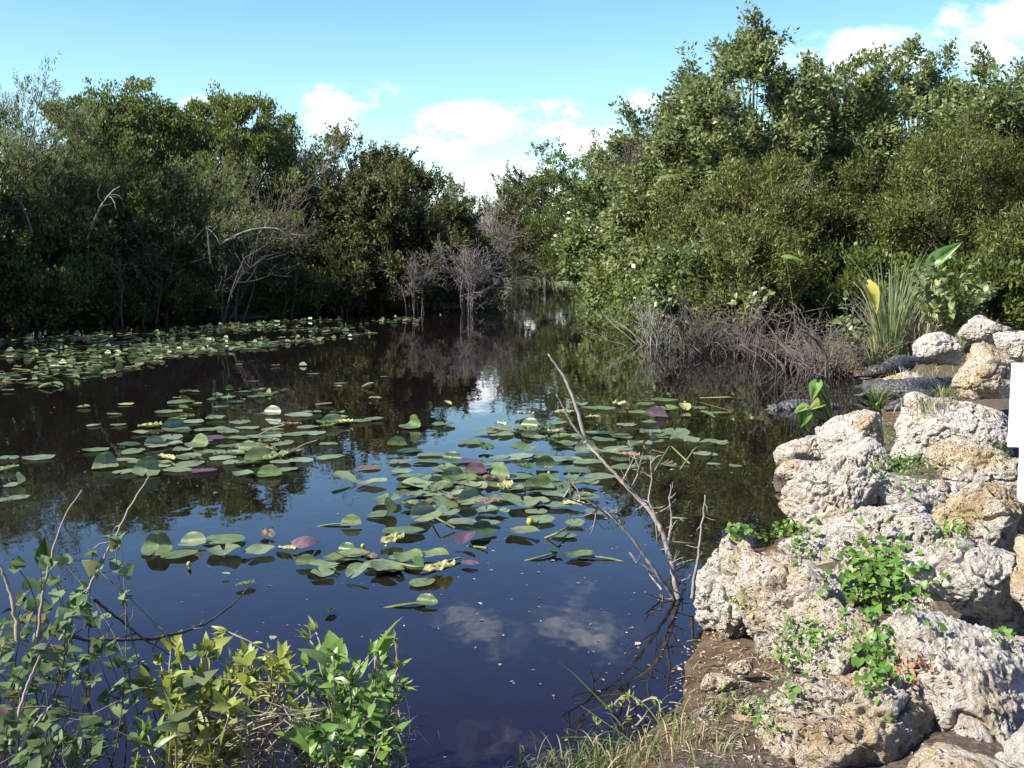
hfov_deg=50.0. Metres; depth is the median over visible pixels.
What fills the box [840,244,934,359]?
sedge
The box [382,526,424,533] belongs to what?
lily pad
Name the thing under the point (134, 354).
floating leaves
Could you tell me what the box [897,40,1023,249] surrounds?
tree
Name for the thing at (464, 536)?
lily pad
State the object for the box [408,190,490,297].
tree
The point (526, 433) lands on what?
lily pad
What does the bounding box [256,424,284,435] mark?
lily stalk
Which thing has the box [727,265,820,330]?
tree
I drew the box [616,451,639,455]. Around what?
lily pad
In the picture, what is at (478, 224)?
tree
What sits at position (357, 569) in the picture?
lily pad
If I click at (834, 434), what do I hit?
boulder
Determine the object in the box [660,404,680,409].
lily pad
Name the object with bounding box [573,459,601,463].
lily pad
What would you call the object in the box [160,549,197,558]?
lily pad
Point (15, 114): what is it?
bare tree
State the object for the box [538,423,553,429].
lily pad
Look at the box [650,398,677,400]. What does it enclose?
lily pad
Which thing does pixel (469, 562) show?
lily pad
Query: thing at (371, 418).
lily pad
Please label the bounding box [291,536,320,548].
lily pad
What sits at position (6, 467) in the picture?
lily pad
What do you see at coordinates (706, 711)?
boulder
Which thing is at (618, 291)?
tree
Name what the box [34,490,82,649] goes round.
twig
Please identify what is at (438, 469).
lily pad
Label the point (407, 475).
lily pad
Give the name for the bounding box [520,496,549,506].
lily pad
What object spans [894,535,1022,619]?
boulder
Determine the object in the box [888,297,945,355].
sedge
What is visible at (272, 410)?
lily pad
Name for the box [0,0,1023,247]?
sky
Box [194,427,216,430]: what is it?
lily pad
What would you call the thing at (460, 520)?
lily pad
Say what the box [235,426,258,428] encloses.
lily pad
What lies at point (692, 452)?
lily stalk
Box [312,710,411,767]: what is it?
marsh shrub
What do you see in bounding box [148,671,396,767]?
dry straw
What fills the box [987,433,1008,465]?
creeper
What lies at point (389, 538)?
lily pad
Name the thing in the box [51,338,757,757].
debris
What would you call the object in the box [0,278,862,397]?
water
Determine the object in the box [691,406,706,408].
lily pad
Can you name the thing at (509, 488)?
lily pad
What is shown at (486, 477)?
lily pad
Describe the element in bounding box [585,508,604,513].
lily pad
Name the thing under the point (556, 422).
lily pad
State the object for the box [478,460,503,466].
lily pad
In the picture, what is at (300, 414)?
lily pad
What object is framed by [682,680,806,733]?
creeper
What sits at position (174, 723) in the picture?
broadleaf plant
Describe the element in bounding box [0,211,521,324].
undergrowth
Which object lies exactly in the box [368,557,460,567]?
lily stalk
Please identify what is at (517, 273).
tree
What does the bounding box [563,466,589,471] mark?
lily pad
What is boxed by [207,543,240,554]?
lily pad
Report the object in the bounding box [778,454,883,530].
boulder
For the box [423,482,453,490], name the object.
lily pad
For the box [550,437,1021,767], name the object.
litter
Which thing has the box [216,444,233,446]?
lily pad
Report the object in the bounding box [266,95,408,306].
bare tree
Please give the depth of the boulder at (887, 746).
4.56 m
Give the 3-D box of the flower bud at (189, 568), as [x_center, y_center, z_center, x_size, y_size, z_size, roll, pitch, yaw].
[-2.305,1.375,7.848,0.035,0.220,0.034,0,7,0]
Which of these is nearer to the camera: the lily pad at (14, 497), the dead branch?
the dead branch
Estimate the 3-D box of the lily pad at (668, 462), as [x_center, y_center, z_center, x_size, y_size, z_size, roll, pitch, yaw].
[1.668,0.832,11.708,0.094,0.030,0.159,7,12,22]
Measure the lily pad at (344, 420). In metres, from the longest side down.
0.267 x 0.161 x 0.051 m
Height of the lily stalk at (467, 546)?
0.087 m
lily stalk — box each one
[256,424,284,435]
[285,439,317,455]
[300,562,345,590]
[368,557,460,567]
[429,513,454,528]
[447,545,487,551]
[544,527,566,538]
[654,446,689,470]
[679,442,715,470]
[700,397,744,399]
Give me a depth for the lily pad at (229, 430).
13.87 m
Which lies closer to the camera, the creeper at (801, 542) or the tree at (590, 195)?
the creeper at (801, 542)
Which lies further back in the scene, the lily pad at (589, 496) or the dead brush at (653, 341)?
the dead brush at (653, 341)
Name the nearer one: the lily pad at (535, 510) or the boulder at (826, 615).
the boulder at (826, 615)
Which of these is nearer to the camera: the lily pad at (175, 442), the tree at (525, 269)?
the lily pad at (175, 442)
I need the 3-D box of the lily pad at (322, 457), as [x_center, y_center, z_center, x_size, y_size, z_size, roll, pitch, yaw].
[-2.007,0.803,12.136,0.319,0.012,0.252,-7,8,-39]
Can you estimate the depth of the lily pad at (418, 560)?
7.84 m
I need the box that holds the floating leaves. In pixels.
[0,315,418,409]
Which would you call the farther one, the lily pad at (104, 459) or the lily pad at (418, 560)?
the lily pad at (104, 459)
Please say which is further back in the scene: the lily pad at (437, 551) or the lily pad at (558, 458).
the lily pad at (558, 458)
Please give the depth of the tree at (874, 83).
35.78 m
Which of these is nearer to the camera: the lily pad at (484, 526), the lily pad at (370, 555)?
the lily pad at (370, 555)
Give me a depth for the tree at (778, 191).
28.65 m
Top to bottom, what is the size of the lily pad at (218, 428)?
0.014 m
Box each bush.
[0,259,90,328]
[0,548,139,767]
[0,704,172,767]
[30,532,259,767]
[38,636,165,767]
[44,256,154,323]
[119,260,234,320]
[258,259,366,313]
[577,248,628,316]
[630,234,742,344]
[908,240,1023,329]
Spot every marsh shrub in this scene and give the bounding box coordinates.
[125,629,259,767]
[211,616,419,767]
[220,639,310,767]
[284,640,407,767]
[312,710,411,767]
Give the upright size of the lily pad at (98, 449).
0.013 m
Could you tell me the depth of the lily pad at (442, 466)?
11.47 m
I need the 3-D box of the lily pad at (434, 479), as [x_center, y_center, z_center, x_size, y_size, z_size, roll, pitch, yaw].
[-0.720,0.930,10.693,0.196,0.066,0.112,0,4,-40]
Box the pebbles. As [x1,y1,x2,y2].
[594,585,865,767]
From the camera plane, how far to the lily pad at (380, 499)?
9.98 m
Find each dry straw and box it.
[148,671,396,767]
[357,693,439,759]
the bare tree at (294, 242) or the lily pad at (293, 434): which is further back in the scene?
the bare tree at (294, 242)
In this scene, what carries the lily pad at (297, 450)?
on the water
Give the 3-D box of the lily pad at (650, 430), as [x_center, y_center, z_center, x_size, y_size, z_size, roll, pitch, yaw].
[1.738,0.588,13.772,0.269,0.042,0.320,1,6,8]
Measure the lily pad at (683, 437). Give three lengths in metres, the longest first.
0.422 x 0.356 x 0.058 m
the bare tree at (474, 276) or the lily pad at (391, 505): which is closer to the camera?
the lily pad at (391, 505)
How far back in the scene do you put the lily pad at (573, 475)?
11.01 m
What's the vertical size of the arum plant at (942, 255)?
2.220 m
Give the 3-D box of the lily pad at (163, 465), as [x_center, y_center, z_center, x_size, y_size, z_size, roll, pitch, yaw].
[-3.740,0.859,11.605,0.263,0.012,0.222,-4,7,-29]
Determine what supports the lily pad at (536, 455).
on the water
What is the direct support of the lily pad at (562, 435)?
on the water
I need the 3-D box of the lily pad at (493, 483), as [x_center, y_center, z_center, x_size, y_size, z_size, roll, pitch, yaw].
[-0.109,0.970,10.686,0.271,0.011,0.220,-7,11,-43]
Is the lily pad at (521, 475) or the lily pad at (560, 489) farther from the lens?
the lily pad at (521, 475)
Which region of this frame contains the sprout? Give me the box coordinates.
[126,713,174,767]
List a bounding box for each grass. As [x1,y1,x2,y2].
[476,693,763,767]
[529,736,628,751]
[558,662,612,711]
[583,707,630,741]
[592,694,665,738]
[670,690,689,744]
[687,633,784,767]
[865,362,963,419]
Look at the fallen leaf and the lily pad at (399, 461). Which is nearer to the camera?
the fallen leaf
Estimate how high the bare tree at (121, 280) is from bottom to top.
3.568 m
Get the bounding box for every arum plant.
[781,255,802,342]
[793,379,832,431]
[862,279,884,351]
[924,242,961,333]
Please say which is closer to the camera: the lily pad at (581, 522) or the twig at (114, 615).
the twig at (114, 615)
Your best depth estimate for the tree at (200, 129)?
47.80 m
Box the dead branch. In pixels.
[547,354,696,609]
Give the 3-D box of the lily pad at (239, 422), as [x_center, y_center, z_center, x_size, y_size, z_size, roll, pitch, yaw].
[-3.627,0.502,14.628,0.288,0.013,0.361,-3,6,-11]
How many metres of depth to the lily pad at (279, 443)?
12.98 m
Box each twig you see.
[0,565,20,641]
[6,700,119,714]
[8,655,40,744]
[18,705,51,750]
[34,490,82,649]
[40,587,248,652]
[58,476,148,640]
[94,599,170,654]
[687,495,712,598]
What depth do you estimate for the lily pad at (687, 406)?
15.94 m
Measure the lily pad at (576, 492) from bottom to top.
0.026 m
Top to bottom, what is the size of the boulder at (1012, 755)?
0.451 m
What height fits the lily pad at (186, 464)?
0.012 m
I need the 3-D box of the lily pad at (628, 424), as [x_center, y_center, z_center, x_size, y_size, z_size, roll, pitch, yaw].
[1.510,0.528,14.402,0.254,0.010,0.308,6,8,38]
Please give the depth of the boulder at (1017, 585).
5.44 m
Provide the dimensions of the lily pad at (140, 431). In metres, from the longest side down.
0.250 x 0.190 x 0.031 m
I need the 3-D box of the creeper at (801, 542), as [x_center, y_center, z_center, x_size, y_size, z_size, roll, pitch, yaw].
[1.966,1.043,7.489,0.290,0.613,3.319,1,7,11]
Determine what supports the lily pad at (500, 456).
on the water
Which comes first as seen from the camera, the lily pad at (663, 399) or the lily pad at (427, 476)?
the lily pad at (427, 476)
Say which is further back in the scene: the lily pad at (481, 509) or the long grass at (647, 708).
the lily pad at (481, 509)
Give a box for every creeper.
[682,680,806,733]
[725,513,820,545]
[726,582,752,618]
[734,596,894,680]
[774,619,811,700]
[776,521,819,571]
[807,508,954,633]
[847,446,954,499]
[850,616,913,722]
[864,651,945,693]
[870,405,899,458]
[932,511,990,551]
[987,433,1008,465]
[992,626,1016,647]
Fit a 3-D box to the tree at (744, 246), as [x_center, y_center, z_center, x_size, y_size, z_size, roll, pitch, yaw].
[5.999,-2.337,26.539,3.926,3.618,3.327,-1,7,-12]
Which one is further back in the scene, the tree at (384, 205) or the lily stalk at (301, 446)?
the tree at (384, 205)
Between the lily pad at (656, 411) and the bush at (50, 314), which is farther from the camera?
the bush at (50, 314)
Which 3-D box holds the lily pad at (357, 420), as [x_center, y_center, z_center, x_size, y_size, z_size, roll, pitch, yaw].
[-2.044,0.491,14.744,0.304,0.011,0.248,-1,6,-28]
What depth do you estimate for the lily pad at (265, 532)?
8.71 m
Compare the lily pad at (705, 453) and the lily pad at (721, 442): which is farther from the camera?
the lily pad at (721, 442)
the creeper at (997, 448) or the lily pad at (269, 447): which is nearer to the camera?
the creeper at (997, 448)
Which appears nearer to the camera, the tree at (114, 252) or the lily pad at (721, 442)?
the lily pad at (721, 442)
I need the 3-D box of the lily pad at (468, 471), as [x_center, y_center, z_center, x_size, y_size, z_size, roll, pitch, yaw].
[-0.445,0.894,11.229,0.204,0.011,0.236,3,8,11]
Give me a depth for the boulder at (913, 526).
7.69 m
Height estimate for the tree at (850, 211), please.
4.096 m
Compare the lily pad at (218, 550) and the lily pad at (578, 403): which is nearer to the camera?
the lily pad at (218, 550)
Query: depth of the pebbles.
5.59 m
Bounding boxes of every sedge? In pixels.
[830,328,899,368]
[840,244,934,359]
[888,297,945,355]
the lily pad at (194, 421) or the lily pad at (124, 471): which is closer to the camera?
the lily pad at (124, 471)
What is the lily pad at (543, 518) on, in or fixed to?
on the water
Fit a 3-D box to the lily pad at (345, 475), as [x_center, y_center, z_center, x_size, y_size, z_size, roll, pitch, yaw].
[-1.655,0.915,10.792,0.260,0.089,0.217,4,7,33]
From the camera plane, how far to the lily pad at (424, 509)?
9.33 m
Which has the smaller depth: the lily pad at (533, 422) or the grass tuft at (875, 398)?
the lily pad at (533, 422)
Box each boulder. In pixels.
[687,707,715,718]
[693,527,762,637]
[700,673,737,694]
[729,659,753,675]
[731,697,764,721]
[733,550,848,658]
[754,667,936,767]
[773,435,825,465]
[774,459,817,480]
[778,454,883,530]
[778,501,941,565]
[783,596,879,674]
[814,409,883,457]
[831,540,936,611]
[833,437,894,471]
[871,607,1023,744]
[872,468,961,513]
[883,371,921,379]
[890,391,1015,466]
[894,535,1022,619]
[907,742,1009,767]
[912,331,962,365]
[925,435,1018,490]
[932,481,1023,552]
[951,341,1017,400]
[957,315,1011,344]
[979,608,1023,637]
[993,331,1023,361]
[995,723,1023,767]
[1010,534,1023,608]
[1013,635,1023,642]
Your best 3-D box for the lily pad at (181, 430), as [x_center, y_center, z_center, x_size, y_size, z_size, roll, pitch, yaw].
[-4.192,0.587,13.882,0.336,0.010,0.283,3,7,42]
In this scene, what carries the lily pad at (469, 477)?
on the water
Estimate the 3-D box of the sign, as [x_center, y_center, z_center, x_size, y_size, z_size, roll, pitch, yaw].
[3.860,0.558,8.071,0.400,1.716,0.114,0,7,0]
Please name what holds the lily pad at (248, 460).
on the water
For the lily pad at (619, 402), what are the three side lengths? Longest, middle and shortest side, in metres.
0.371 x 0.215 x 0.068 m
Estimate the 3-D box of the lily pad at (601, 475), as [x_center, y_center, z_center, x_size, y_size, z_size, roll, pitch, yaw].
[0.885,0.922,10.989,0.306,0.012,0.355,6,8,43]
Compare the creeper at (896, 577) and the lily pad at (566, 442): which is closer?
the creeper at (896, 577)
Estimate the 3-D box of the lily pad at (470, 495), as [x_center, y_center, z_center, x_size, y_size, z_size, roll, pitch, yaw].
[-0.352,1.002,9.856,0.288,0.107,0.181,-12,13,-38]
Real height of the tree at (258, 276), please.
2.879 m
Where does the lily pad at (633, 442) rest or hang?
on the water
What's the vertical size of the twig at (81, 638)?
0.291 m
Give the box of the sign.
[1007,363,1023,502]
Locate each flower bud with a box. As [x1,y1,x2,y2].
[187,561,191,590]
[361,543,365,571]
[526,518,533,545]
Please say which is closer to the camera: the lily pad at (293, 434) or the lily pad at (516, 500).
the lily pad at (516, 500)
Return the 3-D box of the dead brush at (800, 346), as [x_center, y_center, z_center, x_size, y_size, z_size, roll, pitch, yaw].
[6.413,-1.042,21.990,4.368,1.848,2.351,-2,7,-20]
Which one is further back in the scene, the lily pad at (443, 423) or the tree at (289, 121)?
the tree at (289, 121)
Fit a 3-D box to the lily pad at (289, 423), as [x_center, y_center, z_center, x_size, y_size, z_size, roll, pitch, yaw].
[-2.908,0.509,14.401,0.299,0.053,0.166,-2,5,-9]
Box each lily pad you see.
[0,455,18,458]
[0,464,18,470]
[3,472,25,486]
[8,494,29,499]
[21,454,54,459]
[82,447,108,450]
[91,452,118,468]
[112,469,131,473]
[117,442,139,445]
[117,458,135,460]
[121,448,144,453]
[130,430,148,432]
[131,456,159,475]
[138,421,162,426]
[141,532,171,555]
[144,435,168,446]
[154,410,182,412]
[157,453,175,458]
[157,460,172,462]
[158,463,169,466]
[160,434,182,438]
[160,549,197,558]
[161,418,189,430]
[163,467,191,471]
[164,440,181,444]
[167,399,194,403]
[168,428,191,431]
[173,446,192,450]
[174,460,204,466]
[176,453,201,457]
[177,414,194,416]
[177,455,192,457]
[178,532,205,545]
[183,419,203,422]
[184,433,207,446]
[190,468,217,471]
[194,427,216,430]
[202,449,225,452]
[205,415,224,418]
[205,534,244,543]
[206,435,225,439]
[207,426,230,430]
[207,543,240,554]
[209,455,235,459]
[214,450,234,454]
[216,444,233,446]
[218,429,238,432]
[221,450,244,454]
[222,459,245,463]
[226,436,251,438]
[229,420,249,423]
[231,470,253,475]
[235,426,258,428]
[235,579,254,585]
[238,440,257,450]
[238,459,261,462]
[241,544,274,553]
[244,447,272,460]
[245,435,270,437]
[252,443,277,450]
[257,464,281,476]
[258,438,274,441]
[258,450,287,459]
[259,434,281,438]
[260,528,275,537]
[261,427,282,429]
[262,405,280,414]
[263,437,279,442]
[265,431,283,433]
[269,459,293,462]
[270,440,293,445]
[276,545,295,549]
[279,421,301,424]
[279,467,297,470]
[282,431,307,435]
[285,412,312,415]
[287,447,303,452]
[289,457,313,461]
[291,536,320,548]
[293,514,361,535]
[296,554,314,564]
[297,425,317,427]
[302,410,321,412]
[302,431,325,434]
[307,559,338,567]
[311,566,333,576]
[317,454,344,459]
[320,414,345,424]
[320,442,338,444]
[322,552,346,559]
[325,606,335,611]
[331,470,356,482]
[333,418,352,422]
[333,548,367,556]
[336,542,354,551]
[345,562,368,577]
[347,553,367,558]
[352,419,370,421]
[354,478,386,483]
[354,593,437,616]
[357,465,380,469]
[360,551,376,558]
[363,559,396,566]
[364,417,382,419]
[367,497,396,516]
[370,561,403,570]
[372,492,400,504]
[380,532,403,542]
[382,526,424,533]
[387,436,407,445]
[389,459,411,463]
[391,469,412,472]
[393,549,422,561]
[396,481,416,487]
[397,448,422,452]
[398,473,423,476]
[398,489,422,495]
[399,414,420,428]
[399,477,431,486]
[401,500,416,504]
[404,555,423,569]
[409,578,434,586]
[410,501,442,521]
[412,459,441,461]
[417,452,443,455]
[420,474,440,479]
[421,491,446,495]
[422,548,448,556]
[422,559,454,570]
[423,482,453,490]
[426,497,457,507]
[428,475,441,482]
[432,421,454,425]
[432,467,462,471]
[434,480,452,488]
[437,463,455,468]
[437,489,462,495]
[437,508,459,515]
[440,451,461,461]
[441,467,466,480]
[444,493,457,500]
[447,473,477,482]
[447,518,476,523]
[451,486,474,490]
[455,531,475,543]
[456,458,477,461]
[457,481,486,487]
[457,488,484,504]
[458,438,482,443]
[461,481,481,486]
[461,560,478,564]
[462,469,477,473]
[465,462,486,473]
[470,520,496,534]
[474,429,496,433]
[474,474,507,480]
[475,496,500,503]
[475,505,497,511]
[478,442,494,449]
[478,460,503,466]
[481,519,499,523]
[488,481,513,486]
[488,507,509,511]
[490,431,513,435]
[490,493,516,500]
[491,454,508,458]
[491,465,509,478]
[495,421,506,424]
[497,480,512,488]
[498,427,520,430]
[500,485,516,489]
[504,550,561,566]
[506,526,539,533]
[507,453,533,459]
[508,496,539,506]
[509,441,536,450]
[509,473,531,478]
[509,483,533,488]
[515,411,533,413]
[515,462,533,468]
[518,418,538,428]
[520,426,539,429]
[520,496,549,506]
[521,429,533,436]
[521,483,554,487]
[524,475,556,490]
[525,508,546,513]
[526,515,554,522]
[528,435,545,437]
[530,452,550,457]
[536,455,558,467]
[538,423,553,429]
[538,473,560,476]
[542,491,563,495]
[544,501,571,506]
[546,421,566,423]
[547,428,563,431]
[551,433,571,437]
[551,456,574,460]
[552,486,572,491]
[552,532,576,537]
[553,480,575,486]
[555,409,573,412]
[556,440,578,445]
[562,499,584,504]
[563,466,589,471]
[565,474,578,477]
[565,518,584,525]
[565,550,640,572]
[567,478,598,483]
[568,456,582,460]
[570,401,587,404]
[572,493,599,498]
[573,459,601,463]
[574,491,590,495]
[575,440,598,450]
[584,473,614,478]
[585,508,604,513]
[588,431,614,433]
[592,406,614,409]
[592,436,615,440]
[595,448,619,452]
[603,446,632,449]
[610,433,628,435]
[610,457,628,460]
[611,435,632,438]
[611,463,636,468]
[612,399,625,404]
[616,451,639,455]
[617,423,635,425]
[626,440,652,445]
[628,410,645,412]
[635,455,654,459]
[636,402,654,404]
[640,428,660,432]
[646,406,667,416]
[649,433,666,435]
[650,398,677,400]
[650,433,663,441]
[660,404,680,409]
[660,428,689,434]
[660,462,676,465]
[664,459,672,463]
[670,434,699,441]
[679,403,690,409]
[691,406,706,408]
[693,451,717,454]
[700,410,714,416]
[700,439,727,444]
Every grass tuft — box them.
[849,381,896,408]
[928,383,959,398]
[955,336,969,351]
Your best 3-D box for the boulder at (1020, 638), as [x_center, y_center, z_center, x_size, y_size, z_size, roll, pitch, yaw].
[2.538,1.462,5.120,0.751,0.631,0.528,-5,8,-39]
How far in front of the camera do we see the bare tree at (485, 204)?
79.06 m
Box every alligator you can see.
[761,399,855,413]
[853,354,932,376]
[855,376,951,399]
[884,388,935,410]
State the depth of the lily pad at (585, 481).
10.70 m
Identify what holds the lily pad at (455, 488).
on the water
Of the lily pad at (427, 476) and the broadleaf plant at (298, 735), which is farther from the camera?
the lily pad at (427, 476)
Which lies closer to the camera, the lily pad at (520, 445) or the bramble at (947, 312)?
the lily pad at (520, 445)
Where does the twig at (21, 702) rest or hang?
attached to the vine bush at (90, 724)
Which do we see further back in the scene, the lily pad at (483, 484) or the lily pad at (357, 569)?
the lily pad at (483, 484)
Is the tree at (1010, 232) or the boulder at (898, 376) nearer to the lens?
the boulder at (898, 376)
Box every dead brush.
[584,287,691,345]
[627,279,776,355]
[712,292,823,359]
[724,291,955,370]
[760,310,886,386]
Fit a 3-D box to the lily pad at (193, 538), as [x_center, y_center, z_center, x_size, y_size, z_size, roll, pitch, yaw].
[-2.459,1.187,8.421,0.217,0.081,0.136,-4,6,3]
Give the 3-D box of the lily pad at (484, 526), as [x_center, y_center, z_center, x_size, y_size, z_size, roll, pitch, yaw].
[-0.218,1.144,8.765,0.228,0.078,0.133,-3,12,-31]
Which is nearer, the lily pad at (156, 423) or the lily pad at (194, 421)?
the lily pad at (156, 423)
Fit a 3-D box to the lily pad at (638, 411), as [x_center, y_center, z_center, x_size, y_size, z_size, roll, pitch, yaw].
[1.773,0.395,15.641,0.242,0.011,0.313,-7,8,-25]
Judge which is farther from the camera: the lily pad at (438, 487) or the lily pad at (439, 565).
the lily pad at (438, 487)
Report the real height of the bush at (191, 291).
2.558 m
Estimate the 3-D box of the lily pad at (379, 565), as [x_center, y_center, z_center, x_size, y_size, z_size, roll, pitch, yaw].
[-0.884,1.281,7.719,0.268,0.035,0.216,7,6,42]
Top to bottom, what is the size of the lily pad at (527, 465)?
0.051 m
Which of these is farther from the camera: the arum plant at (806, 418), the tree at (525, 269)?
the tree at (525, 269)
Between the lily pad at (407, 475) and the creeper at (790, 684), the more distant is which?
the lily pad at (407, 475)
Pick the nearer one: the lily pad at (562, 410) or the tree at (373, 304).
the lily pad at (562, 410)
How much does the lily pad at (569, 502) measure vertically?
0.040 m
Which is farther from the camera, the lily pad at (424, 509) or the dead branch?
the lily pad at (424, 509)
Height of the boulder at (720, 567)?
0.717 m
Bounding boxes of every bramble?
[726,281,774,344]
[825,289,871,366]
[911,256,1000,336]
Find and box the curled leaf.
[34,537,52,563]
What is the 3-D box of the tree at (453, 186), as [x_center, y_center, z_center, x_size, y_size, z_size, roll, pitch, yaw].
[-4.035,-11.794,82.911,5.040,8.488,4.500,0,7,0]
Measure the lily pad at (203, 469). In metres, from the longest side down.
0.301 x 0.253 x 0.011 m
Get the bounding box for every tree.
[0,50,118,275]
[0,91,40,188]
[0,100,170,323]
[0,125,51,310]
[0,186,125,325]
[36,76,174,197]
[45,228,193,320]
[64,224,183,325]
[74,127,212,319]
[89,75,219,234]
[121,143,306,316]
[151,78,247,165]
[186,89,321,233]
[190,183,299,321]
[192,235,293,307]
[200,251,281,313]
[215,188,311,262]
[219,160,339,314]
[249,108,346,216]
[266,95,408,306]
[279,192,372,308]
[290,214,402,312]
[306,117,436,222]
[315,161,459,310]
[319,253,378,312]
[325,269,388,312]
[364,248,453,313]
[367,146,448,234]
[388,217,468,311]
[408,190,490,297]
[422,233,508,312]
[429,171,477,213]
[467,177,544,298]
[471,169,533,284]
[471,208,501,259]
[475,197,522,272]
[476,230,507,296]
[481,139,591,290]
[504,240,540,283]
[510,126,643,282]
[514,251,572,282]
[546,142,642,283]
[585,149,731,289]
[588,90,730,246]
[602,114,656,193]
[610,270,645,325]
[624,174,744,287]
[631,51,758,211]
[639,129,860,337]
[646,0,890,232]
[674,212,823,349]
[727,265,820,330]
[742,41,950,248]
[782,235,931,321]
[808,184,892,253]
[818,99,1023,271]
[849,32,984,229]
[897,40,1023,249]
[965,196,1023,329]
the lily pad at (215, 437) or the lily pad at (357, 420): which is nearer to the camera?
the lily pad at (215, 437)
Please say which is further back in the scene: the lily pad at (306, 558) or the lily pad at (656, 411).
the lily pad at (656, 411)
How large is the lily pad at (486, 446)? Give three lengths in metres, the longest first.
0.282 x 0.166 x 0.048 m
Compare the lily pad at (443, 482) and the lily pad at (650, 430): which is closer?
the lily pad at (443, 482)
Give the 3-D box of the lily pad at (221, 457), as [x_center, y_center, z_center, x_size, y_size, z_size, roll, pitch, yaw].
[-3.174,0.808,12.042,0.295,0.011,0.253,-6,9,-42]
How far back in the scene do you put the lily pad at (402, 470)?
11.31 m
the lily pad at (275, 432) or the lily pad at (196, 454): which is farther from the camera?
the lily pad at (275, 432)
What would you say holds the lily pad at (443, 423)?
on the water
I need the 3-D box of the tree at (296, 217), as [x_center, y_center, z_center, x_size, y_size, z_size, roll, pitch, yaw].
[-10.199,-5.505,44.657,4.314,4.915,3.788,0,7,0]
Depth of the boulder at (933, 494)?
8.54 m
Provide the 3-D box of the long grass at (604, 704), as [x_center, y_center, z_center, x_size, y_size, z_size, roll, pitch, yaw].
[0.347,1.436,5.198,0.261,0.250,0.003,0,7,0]
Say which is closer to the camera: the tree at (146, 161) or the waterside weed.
the waterside weed
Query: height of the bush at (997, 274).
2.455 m
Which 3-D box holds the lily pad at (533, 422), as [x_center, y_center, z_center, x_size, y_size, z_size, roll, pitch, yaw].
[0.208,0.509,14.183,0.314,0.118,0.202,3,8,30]
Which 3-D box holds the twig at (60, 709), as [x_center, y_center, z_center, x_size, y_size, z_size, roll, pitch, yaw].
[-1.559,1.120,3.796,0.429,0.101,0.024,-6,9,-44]
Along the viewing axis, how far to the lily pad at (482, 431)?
13.80 m
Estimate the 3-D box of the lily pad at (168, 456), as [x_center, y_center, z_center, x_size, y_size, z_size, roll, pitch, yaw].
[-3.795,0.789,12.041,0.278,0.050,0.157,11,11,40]
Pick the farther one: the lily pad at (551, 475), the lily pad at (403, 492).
the lily pad at (551, 475)
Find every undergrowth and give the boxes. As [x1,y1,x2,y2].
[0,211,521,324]
[561,227,1012,340]
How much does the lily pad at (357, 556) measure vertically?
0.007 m
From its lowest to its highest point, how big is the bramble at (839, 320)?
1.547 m
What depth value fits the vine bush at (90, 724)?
3.65 m
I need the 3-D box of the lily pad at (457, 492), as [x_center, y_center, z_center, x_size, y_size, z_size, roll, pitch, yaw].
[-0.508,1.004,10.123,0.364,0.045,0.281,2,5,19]
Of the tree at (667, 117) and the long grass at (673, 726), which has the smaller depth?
the long grass at (673, 726)
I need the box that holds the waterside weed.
[591,689,661,737]
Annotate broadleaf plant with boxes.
[152,668,218,767]
[273,618,400,767]
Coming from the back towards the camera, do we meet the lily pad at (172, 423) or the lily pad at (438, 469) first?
the lily pad at (172, 423)
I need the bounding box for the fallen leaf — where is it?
[0,706,26,731]
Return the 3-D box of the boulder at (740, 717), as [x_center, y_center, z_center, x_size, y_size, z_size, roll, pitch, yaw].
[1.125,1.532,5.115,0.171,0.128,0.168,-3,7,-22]
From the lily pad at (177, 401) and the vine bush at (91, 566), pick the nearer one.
the vine bush at (91, 566)
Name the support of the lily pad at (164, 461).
on the water
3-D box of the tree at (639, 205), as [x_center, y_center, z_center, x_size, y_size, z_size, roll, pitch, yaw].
[5.361,-5.330,38.967,5.115,6.203,5.412,-3,7,-23]
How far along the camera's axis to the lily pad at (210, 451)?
12.42 m
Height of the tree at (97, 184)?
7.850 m
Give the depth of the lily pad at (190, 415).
15.11 m
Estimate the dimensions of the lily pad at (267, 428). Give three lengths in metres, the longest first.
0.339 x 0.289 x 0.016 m
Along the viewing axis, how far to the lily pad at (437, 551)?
8.11 m
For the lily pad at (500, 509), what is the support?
on the water
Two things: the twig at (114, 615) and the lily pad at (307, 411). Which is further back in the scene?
the lily pad at (307, 411)

